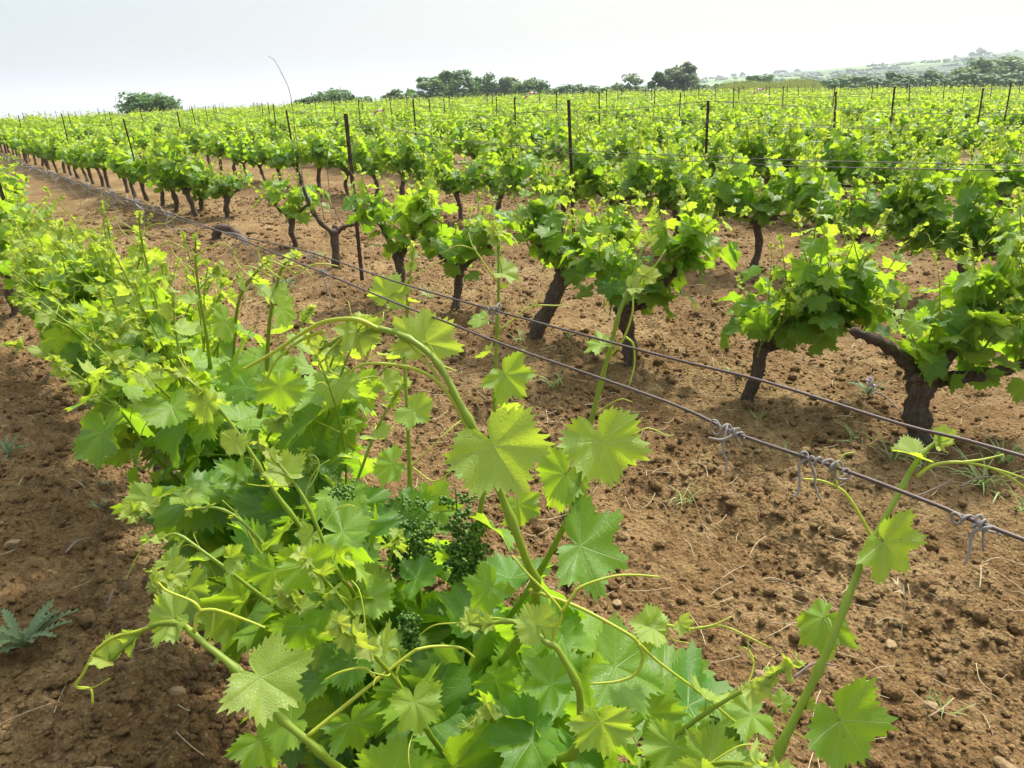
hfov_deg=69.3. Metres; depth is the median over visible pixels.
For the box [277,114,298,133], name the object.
grapevine
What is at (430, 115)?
grapevine
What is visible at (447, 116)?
grapevine
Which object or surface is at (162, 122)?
grapevine
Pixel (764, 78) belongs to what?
tree
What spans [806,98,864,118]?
grapevine
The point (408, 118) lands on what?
grapevine
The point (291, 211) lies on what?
grapevine
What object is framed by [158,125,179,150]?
grapevine
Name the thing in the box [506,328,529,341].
grass tuft
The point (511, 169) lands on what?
grapevine
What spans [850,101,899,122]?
grapevine
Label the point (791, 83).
reeds
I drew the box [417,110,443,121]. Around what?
grapevine
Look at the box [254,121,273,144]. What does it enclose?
grapevine
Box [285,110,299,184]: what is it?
trellis stake
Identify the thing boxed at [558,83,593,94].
tree
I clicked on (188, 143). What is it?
grapevine
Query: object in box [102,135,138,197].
grapevine
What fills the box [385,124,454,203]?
grapevine
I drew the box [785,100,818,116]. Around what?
grapevine
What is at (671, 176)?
grapevine
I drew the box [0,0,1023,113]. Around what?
sky
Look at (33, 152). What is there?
grapevine
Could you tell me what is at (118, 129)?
grapevine
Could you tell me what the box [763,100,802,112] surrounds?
grapevine
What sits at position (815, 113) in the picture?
grapevine
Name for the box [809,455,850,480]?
dried tendril
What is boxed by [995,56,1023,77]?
tree
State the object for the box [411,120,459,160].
grapevine
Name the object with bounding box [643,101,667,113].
grapevine
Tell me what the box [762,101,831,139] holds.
grapevine
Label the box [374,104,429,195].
grapevine
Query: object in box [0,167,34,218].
grapevine
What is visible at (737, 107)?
grapevine
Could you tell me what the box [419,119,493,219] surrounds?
grapevine
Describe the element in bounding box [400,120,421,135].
grapevine
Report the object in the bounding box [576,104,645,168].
grapevine
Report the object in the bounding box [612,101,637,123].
grapevine
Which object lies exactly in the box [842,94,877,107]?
grapevine
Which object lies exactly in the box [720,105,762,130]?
grapevine
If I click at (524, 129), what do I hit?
grapevine
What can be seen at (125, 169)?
grapevine
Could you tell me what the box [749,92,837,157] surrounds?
grapevine
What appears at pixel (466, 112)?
grapevine
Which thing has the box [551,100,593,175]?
grapevine
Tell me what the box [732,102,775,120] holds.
grapevine
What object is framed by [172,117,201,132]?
grapevine
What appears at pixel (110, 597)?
dead twig
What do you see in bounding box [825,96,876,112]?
grapevine
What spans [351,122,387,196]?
grapevine
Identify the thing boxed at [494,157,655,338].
grapevine
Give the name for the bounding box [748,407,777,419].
grass tuft
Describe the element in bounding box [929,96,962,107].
grapevine
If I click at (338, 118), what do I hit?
grapevine
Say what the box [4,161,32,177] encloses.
dried tendril
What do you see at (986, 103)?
grapevine
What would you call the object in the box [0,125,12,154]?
grapevine
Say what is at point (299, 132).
grapevine
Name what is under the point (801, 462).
dried tendril
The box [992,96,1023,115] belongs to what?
grapevine
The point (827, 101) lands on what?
grapevine
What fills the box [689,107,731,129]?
grapevine
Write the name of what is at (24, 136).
grapevine
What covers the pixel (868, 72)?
hillside woods
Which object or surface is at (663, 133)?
grapevine
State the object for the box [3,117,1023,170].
trellis wire
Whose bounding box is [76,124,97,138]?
grapevine
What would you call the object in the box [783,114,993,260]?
grapevine
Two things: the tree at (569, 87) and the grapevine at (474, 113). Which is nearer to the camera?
the grapevine at (474, 113)
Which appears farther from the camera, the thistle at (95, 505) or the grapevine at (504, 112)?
the grapevine at (504, 112)
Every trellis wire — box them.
[1,155,1023,541]
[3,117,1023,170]
[14,160,1023,457]
[19,117,1023,165]
[40,109,962,129]
[47,101,969,114]
[48,110,892,126]
[60,101,915,113]
[101,96,1023,111]
[148,91,1018,109]
[161,88,1000,108]
[214,86,1018,105]
[274,88,1019,103]
[302,87,1023,102]
[328,87,1021,100]
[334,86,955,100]
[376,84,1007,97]
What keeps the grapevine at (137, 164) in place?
on the ground
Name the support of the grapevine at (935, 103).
on the ground
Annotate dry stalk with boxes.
[666,488,709,542]
[892,577,905,673]
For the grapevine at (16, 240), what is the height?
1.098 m
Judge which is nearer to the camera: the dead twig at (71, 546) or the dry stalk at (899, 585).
the dry stalk at (899, 585)
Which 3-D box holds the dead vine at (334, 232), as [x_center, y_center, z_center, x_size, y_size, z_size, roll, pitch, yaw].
[-1.852,-2.034,7.088,0.678,2.049,0.164,-2,21,0]
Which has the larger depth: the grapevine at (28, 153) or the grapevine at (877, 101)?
the grapevine at (877, 101)
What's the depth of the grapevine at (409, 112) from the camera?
30.36 m
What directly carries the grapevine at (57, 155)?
on the ground
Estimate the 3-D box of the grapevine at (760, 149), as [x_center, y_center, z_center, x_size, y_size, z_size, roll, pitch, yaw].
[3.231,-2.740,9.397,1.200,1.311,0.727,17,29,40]
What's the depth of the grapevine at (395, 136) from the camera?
15.93 m
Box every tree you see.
[113,91,181,114]
[296,96,314,104]
[303,87,351,104]
[339,93,356,101]
[381,88,404,99]
[404,90,418,99]
[406,76,451,99]
[433,69,486,98]
[469,71,507,98]
[497,76,521,95]
[508,77,550,95]
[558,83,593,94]
[585,85,602,94]
[609,73,646,92]
[637,87,666,93]
[647,71,671,90]
[659,61,700,92]
[746,73,774,82]
[827,74,859,90]
[885,71,904,88]
[917,70,945,86]
[950,66,979,88]
[952,57,1006,74]
[984,66,1021,89]
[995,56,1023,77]
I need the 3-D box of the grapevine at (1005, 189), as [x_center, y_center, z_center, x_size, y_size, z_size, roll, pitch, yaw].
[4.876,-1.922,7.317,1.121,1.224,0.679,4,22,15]
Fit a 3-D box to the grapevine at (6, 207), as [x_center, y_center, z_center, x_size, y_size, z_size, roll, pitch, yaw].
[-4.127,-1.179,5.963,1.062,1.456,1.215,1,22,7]
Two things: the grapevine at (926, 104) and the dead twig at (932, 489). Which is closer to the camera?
the dead twig at (932, 489)
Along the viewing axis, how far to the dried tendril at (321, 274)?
1.16 m
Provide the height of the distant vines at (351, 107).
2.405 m
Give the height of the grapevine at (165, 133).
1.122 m
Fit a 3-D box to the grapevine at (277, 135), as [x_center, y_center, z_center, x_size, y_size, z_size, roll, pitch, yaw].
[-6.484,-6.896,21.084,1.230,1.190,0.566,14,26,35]
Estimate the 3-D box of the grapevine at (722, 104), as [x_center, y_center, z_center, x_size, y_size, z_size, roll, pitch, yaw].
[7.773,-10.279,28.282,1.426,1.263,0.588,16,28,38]
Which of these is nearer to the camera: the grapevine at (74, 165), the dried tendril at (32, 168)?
the dried tendril at (32, 168)
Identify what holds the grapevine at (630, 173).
on the ground
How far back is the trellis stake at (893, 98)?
12.96 m
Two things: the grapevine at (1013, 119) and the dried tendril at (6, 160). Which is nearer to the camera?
the dried tendril at (6, 160)
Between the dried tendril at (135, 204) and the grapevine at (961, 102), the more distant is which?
the grapevine at (961, 102)
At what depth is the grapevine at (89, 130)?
28.01 m
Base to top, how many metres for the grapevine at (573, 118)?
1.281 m
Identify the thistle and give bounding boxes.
[0,433,30,458]
[0,599,78,652]
[87,497,108,508]
[279,276,296,287]
[848,377,884,395]
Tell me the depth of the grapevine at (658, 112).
26.87 m
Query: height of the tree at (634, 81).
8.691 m
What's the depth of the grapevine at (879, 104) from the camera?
26.01 m
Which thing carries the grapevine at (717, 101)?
on the ground
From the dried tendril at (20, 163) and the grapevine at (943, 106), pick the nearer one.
the dried tendril at (20, 163)
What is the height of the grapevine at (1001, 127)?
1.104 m
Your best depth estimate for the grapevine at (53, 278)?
3.37 m
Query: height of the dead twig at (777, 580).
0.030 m
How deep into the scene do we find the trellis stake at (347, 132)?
6.61 m
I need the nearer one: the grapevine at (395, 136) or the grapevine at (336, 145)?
the grapevine at (395, 136)
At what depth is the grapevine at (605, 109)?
25.55 m
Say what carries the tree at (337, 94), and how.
on the ground
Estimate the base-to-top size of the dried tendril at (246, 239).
0.056 m
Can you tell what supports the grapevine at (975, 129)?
on the ground
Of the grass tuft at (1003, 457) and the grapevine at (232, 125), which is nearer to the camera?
the grass tuft at (1003, 457)
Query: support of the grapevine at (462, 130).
on the ground
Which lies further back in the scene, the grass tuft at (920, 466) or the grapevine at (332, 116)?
the grapevine at (332, 116)
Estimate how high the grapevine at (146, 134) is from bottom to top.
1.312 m
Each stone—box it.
[4,539,19,550]
[169,686,185,696]
[612,599,621,607]
[705,514,711,522]
[752,670,764,677]
[770,687,779,694]
[841,399,850,404]
[885,639,896,647]
[922,700,939,713]
[934,666,947,680]
[992,756,1016,767]
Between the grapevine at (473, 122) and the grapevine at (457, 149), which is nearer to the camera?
the grapevine at (457, 149)
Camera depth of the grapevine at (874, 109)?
16.02 m
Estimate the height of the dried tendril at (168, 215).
0.069 m
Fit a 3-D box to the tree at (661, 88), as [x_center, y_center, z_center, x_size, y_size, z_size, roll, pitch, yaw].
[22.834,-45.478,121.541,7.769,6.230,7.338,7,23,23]
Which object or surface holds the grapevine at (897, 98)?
on the ground
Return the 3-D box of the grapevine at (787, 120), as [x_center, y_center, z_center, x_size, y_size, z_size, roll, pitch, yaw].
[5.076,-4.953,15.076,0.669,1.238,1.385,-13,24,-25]
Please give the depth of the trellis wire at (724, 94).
23.86 m
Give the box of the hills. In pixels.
[551,51,1023,88]
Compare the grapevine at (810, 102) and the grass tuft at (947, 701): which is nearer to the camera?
the grass tuft at (947, 701)
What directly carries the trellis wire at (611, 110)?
attached to the trellis stake at (414, 115)
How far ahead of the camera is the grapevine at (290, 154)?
13.95 m
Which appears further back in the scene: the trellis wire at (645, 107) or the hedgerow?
the hedgerow
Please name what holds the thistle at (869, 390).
on the ground
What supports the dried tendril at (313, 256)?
attached to the trellis wire at (672, 358)
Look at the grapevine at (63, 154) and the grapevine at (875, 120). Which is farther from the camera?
the grapevine at (63, 154)
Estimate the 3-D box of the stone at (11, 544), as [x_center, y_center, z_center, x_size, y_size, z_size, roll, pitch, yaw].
[-1.972,0.644,2.953,0.076,0.052,0.066,-2,21,0]
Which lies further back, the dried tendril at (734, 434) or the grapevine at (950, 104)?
the grapevine at (950, 104)
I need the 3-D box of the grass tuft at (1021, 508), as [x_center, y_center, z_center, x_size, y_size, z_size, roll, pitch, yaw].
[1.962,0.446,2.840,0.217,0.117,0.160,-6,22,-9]
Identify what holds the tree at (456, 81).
on the ground
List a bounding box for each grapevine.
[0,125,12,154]
[0,125,13,154]
[0,127,28,163]
[0,146,29,196]
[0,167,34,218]
[0,181,65,315]
[0,186,231,476]
[0,191,148,354]
[0,214,83,324]
[2,125,28,139]
[4,200,402,652]
[12,126,28,161]
[16,130,36,164]
[17,125,47,165]
[17,135,48,167]
[24,121,51,169]
[37,138,60,172]
[45,125,65,173]
[47,131,72,175]
[54,134,80,178]
[64,134,98,183]
[64,138,88,180]
[72,124,85,140]
[74,220,805,767]
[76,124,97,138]
[77,130,104,186]
[83,121,98,137]
[83,127,112,188]
[94,127,110,141]
[96,121,113,133]
[96,128,140,192]
[98,139,165,200]
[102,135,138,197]
[103,128,117,145]
[106,127,123,145]
[109,122,136,143]
[111,120,130,135]
[119,124,170,149]
[122,121,147,159]
[131,127,217,216]
[131,137,164,205]
[135,124,157,138]
[142,136,179,212]
[150,119,160,131]
[157,115,174,130]
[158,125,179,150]
[158,130,175,146]
[163,121,175,131]
[167,126,202,159]
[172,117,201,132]
[177,157,216,210]
[183,124,191,137]
[187,153,253,217]
[188,120,215,168]
[194,122,234,174]
[208,120,248,175]
[208,122,222,135]
[217,126,257,175]
[218,114,248,136]
[225,117,257,144]
[236,129,270,180]
[239,113,257,126]
[241,119,268,143]
[249,157,325,246]
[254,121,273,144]
[256,134,296,180]
[257,110,286,131]
[266,122,289,145]
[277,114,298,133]
[282,128,307,185]
[284,119,306,140]
[290,126,316,162]
[296,112,326,132]
[299,120,333,190]
[301,111,315,124]
[301,123,340,144]
[315,111,336,131]
[315,117,351,135]
[315,131,364,195]
[326,129,344,153]
[328,108,345,126]
[329,113,370,136]
[334,113,355,126]
[337,122,368,150]
[338,161,438,282]
[349,115,371,136]
[351,114,364,123]
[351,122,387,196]
[359,130,382,157]
[364,111,390,138]
[370,110,390,117]
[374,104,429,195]
[375,112,395,123]
[377,122,404,138]
[378,125,402,171]
[382,112,405,129]
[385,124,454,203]
[386,151,518,310]
[393,126,432,160]
[394,106,417,122]
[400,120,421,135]
[402,114,422,126]
[411,108,440,129]
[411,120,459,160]
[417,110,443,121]
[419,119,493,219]
[423,118,442,141]
[430,112,472,159]
[433,104,458,120]
[438,114,506,164]
[447,112,469,127]
[448,109,468,122]
[457,117,492,141]
[462,113,484,133]
[467,107,486,120]
[472,111,508,146]
[473,108,498,118]
[473,125,540,163]
[477,123,527,223]
[479,104,522,127]
[494,107,509,115]
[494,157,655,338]
[499,103,567,187]
[500,118,530,139]
[501,105,531,116]
[506,108,530,131]
[510,101,542,122]
[511,120,605,232]
[527,111,555,153]
[530,108,558,125]
[531,111,572,132]
[539,105,566,119]
[541,108,585,125]
[543,109,597,131]
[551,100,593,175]
[553,123,604,139]
[558,106,581,114]
[558,159,751,366]
[566,108,659,207]
[575,105,598,124]
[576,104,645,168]
[577,117,614,134]
[578,101,602,110]
[590,122,628,164]
[591,107,631,128]
[600,105,625,123]
[600,113,644,133]
[603,100,631,111]
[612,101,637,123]
[616,113,674,148]
[623,96,704,199]
[634,108,661,122]
[636,107,655,117]
[636,118,681,131]
[638,109,678,124]
[642,131,718,235]
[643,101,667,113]
[646,113,704,150]
[653,106,678,118]
[655,100,706,126]
[665,116,734,153]
[668,109,717,156]
[673,105,692,116]
[675,423,1023,767]
[686,96,713,110]
[688,119,758,186]
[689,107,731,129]
[690,103,720,115]
[695,94,721,106]
[696,120,826,266]
[698,105,749,158]
[699,98,730,111]
[709,103,741,118]
[716,176,958,402]
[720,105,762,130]
[722,115,804,153]
[732,101,763,116]
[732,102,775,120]
[734,114,805,188]
[740,98,768,112]
[744,108,793,137]
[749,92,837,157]
[749,96,779,109]
[759,101,809,119]
[760,100,792,110]
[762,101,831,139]
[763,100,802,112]
[769,116,876,194]
[776,99,838,124]
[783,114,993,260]
[784,93,809,104]
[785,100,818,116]
[785,106,820,119]
[799,96,825,107]
[805,96,832,106]
[805,98,851,109]
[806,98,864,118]
[811,96,897,162]
[812,103,884,130]
[812,106,895,143]
[814,106,861,123]
[824,100,979,223]
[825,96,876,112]
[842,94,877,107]
[849,101,883,116]
[849,186,1023,447]
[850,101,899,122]
[852,93,882,105]
[854,108,916,137]
[863,102,897,112]
[870,113,932,150]
[871,101,888,109]
[876,143,1023,273]
[878,92,905,108]
[880,103,920,122]
[882,105,926,128]
[893,122,964,171]
[897,98,937,113]
[912,97,956,118]
[913,96,984,122]
[914,91,961,111]
[915,107,978,137]
[915,109,994,154]
[923,96,969,112]
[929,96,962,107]
[940,125,1023,209]
[948,99,997,120]
[954,98,989,112]
[959,99,979,107]
[960,93,998,104]
[963,104,1023,131]
[975,111,1023,148]
[975,121,1023,204]
[984,103,1023,127]
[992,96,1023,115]
[1001,94,1023,106]
[1001,99,1023,112]
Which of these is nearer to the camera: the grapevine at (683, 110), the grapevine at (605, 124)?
the grapevine at (605, 124)
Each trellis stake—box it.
[0,183,12,222]
[61,114,75,177]
[123,119,144,199]
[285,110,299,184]
[344,113,363,279]
[412,99,416,134]
[514,97,515,124]
[567,100,574,232]
[598,93,599,124]
[704,101,709,177]
[833,92,836,127]
[885,86,895,172]
[972,88,983,159]
[1004,82,1011,120]
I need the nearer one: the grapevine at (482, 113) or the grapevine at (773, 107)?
the grapevine at (482, 113)
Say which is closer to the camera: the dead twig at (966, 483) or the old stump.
the dead twig at (966, 483)
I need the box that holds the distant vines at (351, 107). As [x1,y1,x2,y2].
[0,82,1023,152]
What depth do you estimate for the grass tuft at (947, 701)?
2.06 m
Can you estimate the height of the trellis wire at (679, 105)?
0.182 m
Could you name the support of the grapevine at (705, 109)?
on the ground
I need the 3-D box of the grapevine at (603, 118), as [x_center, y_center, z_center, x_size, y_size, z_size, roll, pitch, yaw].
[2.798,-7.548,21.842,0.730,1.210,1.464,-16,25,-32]
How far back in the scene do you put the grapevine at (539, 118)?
23.94 m
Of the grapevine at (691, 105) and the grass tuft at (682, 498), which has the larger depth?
the grapevine at (691, 105)
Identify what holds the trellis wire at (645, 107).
attached to the trellis stake
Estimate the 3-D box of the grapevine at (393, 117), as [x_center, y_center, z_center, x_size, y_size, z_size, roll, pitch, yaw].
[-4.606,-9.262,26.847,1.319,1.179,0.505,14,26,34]
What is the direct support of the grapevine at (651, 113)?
on the ground
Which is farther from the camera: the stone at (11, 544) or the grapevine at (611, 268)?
the grapevine at (611, 268)
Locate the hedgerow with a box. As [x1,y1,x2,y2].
[293,71,1023,104]
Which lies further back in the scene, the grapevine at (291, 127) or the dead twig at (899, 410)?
the grapevine at (291, 127)
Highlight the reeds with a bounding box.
[710,77,831,91]
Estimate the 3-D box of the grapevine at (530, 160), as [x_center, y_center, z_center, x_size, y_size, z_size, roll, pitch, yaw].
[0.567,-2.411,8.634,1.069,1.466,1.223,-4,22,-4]
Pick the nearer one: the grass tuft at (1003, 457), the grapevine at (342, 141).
the grass tuft at (1003, 457)
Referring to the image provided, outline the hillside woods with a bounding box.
[552,47,1020,88]
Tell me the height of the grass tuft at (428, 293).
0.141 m
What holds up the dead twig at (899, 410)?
on the ground
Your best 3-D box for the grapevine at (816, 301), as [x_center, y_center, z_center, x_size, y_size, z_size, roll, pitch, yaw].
[1.608,-0.432,3.755,1.065,1.249,0.771,-8,22,-14]
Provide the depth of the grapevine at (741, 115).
15.72 m
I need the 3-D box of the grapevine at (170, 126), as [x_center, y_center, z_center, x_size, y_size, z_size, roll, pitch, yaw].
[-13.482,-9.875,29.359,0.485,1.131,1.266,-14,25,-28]
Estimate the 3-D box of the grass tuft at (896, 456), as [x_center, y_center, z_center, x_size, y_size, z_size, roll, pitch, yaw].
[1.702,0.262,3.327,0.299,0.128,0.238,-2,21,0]
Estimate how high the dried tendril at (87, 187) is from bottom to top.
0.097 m
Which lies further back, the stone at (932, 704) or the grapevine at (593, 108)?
the grapevine at (593, 108)
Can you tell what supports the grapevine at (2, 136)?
on the ground
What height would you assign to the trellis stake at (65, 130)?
1.658 m
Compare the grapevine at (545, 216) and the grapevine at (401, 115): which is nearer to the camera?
the grapevine at (545, 216)
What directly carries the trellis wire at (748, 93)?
attached to the trellis stake
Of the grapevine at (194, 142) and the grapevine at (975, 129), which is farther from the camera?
the grapevine at (194, 142)
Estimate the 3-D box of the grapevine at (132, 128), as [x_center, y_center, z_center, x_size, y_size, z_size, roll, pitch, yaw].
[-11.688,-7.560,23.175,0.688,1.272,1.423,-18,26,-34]
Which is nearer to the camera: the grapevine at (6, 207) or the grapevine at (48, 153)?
the grapevine at (6, 207)
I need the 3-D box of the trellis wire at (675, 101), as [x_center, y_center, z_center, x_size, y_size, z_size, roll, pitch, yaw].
[-6.624,-10.843,28.849,0.005,0.218,73.615,-18,26,-35]
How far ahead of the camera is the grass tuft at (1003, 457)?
3.19 m
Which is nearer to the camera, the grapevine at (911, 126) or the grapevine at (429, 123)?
the grapevine at (911, 126)
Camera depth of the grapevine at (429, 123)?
19.67 m
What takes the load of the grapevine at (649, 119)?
on the ground
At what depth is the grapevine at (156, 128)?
30.20 m
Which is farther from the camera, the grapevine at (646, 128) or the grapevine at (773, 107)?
the grapevine at (773, 107)
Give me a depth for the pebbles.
2.40 m
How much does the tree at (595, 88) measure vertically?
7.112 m
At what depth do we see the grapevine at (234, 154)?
15.97 m
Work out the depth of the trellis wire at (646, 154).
3.81 m
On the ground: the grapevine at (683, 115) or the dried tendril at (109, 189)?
the grapevine at (683, 115)
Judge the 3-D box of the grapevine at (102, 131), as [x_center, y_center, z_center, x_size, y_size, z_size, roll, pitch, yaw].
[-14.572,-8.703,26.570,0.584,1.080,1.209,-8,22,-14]
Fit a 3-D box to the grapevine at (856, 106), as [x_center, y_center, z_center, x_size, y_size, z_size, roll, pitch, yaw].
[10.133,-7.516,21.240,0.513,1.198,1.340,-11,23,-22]
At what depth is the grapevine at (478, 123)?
17.77 m
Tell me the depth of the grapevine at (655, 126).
17.46 m
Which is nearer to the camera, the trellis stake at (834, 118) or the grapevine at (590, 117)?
the trellis stake at (834, 118)
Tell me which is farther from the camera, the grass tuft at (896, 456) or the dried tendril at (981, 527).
the grass tuft at (896, 456)
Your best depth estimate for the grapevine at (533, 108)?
24.42 m
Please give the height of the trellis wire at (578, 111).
0.160 m
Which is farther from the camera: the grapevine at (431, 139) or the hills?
the hills
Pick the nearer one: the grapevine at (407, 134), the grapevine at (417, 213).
the grapevine at (417, 213)
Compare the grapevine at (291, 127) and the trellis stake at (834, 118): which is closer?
the trellis stake at (834, 118)
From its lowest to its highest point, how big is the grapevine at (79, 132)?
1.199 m
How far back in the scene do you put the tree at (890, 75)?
149.76 m
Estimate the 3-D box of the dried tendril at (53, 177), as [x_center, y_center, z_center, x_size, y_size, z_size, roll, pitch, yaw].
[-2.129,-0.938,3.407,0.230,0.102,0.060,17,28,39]
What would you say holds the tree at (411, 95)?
on the ground
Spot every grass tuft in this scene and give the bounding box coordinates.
[415,282,442,298]
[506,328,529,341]
[537,368,571,389]
[668,475,701,505]
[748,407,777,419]
[824,420,863,444]
[862,426,909,459]
[900,454,955,477]
[926,689,941,701]
[926,689,975,718]
[938,445,1023,503]
[965,428,1023,465]
[988,480,1023,511]
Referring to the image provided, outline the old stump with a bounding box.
[211,223,241,240]
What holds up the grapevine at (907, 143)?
on the ground
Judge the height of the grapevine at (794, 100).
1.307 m
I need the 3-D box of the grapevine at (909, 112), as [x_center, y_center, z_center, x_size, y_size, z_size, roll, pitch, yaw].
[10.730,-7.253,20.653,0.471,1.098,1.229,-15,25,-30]
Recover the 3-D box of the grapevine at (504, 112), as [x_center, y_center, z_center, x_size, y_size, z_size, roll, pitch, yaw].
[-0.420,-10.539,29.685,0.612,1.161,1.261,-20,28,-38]
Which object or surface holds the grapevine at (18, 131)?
on the ground
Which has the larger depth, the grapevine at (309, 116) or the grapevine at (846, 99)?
the grapevine at (309, 116)
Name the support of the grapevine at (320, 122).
on the ground
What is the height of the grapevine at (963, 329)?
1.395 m
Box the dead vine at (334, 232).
[268,56,358,268]
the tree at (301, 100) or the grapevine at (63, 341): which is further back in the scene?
the tree at (301, 100)
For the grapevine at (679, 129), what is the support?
on the ground
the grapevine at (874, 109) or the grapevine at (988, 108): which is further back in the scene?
the grapevine at (988, 108)
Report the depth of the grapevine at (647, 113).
27.31 m
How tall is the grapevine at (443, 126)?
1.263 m
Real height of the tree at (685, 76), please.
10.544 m
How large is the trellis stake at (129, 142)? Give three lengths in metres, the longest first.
1.569 x 0.031 x 0.028 m
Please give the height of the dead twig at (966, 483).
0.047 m
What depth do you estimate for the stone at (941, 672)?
2.20 m
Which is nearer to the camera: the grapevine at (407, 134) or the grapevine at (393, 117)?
the grapevine at (407, 134)
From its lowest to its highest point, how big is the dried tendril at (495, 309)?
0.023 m
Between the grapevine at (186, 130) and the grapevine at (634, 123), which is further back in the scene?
the grapevine at (186, 130)
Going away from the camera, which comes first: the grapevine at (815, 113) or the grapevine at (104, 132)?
the grapevine at (815, 113)
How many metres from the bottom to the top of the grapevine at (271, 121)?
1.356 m
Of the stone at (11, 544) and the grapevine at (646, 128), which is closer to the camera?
the stone at (11, 544)
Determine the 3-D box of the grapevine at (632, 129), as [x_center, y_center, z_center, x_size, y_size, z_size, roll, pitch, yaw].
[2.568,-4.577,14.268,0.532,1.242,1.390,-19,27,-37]
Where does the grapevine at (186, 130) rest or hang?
on the ground
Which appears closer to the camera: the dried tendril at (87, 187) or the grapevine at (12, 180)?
the dried tendril at (87, 187)
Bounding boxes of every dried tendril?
[1,154,12,171]
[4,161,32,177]
[12,165,47,179]
[43,169,60,189]
[62,174,87,196]
[79,180,105,205]
[96,187,127,226]
[111,190,154,226]
[155,204,195,233]
[225,232,259,259]
[303,250,317,261]
[319,269,331,306]
[486,303,501,321]
[708,419,744,472]
[792,451,821,500]
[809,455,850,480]
[950,511,1001,563]
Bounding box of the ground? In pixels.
[0,100,1023,767]
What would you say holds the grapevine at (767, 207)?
on the ground
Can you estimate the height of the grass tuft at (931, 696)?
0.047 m
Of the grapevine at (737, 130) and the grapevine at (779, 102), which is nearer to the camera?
the grapevine at (737, 130)
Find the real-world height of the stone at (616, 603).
0.022 m
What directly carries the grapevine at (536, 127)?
on the ground
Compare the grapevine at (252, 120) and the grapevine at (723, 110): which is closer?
the grapevine at (723, 110)
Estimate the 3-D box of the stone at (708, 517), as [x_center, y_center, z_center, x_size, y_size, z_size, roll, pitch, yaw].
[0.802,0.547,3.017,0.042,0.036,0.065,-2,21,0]
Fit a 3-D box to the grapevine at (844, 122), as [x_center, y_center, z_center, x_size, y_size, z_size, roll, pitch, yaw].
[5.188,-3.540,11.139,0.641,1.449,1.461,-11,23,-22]
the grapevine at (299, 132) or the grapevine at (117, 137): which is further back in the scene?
the grapevine at (117, 137)
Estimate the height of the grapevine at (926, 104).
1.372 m
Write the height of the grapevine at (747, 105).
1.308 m
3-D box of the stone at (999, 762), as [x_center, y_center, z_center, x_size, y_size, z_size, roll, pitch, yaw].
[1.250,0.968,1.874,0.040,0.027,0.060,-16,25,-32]
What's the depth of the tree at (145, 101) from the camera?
77.22 m
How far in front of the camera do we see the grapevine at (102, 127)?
27.18 m
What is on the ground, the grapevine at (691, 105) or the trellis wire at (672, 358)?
the grapevine at (691, 105)
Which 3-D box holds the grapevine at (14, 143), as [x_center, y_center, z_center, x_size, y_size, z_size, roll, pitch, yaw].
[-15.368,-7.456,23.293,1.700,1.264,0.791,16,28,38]
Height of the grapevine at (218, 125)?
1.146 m
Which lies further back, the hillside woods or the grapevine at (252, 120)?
the hillside woods
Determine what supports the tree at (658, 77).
on the ground
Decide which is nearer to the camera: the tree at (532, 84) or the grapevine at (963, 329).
the grapevine at (963, 329)
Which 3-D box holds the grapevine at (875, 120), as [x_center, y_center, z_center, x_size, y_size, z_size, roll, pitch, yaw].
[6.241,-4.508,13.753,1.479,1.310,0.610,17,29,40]
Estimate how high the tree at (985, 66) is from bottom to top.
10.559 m
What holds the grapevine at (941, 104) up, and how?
on the ground
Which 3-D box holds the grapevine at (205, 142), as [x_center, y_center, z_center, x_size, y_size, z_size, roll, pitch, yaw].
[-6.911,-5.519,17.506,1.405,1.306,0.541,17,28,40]
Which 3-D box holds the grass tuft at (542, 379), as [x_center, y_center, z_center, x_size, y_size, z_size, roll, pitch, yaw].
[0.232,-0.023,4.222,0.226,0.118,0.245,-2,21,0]
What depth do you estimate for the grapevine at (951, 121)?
14.79 m
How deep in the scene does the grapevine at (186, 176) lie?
10.84 m
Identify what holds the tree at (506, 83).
on the ground
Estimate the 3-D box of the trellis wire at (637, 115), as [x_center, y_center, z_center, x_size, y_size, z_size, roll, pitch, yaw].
[-12.886,-8.818,24.335,0.004,0.181,73.614,-18,26,-35]
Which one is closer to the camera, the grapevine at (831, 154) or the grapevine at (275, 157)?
the grapevine at (831, 154)
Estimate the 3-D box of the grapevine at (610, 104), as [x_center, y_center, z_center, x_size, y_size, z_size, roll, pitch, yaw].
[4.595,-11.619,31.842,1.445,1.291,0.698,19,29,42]
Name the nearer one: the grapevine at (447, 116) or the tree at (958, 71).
the grapevine at (447, 116)
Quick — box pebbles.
[3,242,1020,762]
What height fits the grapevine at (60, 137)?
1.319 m
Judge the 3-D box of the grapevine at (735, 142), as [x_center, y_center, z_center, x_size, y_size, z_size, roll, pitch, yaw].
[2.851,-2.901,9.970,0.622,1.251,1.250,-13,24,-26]
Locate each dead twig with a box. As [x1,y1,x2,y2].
[64,537,92,553]
[107,589,116,604]
[765,579,791,585]
[793,662,834,678]
[875,391,902,413]
[909,478,952,499]
[960,476,993,486]
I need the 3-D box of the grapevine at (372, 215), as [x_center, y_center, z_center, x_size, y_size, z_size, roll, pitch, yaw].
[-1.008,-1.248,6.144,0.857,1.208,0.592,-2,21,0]

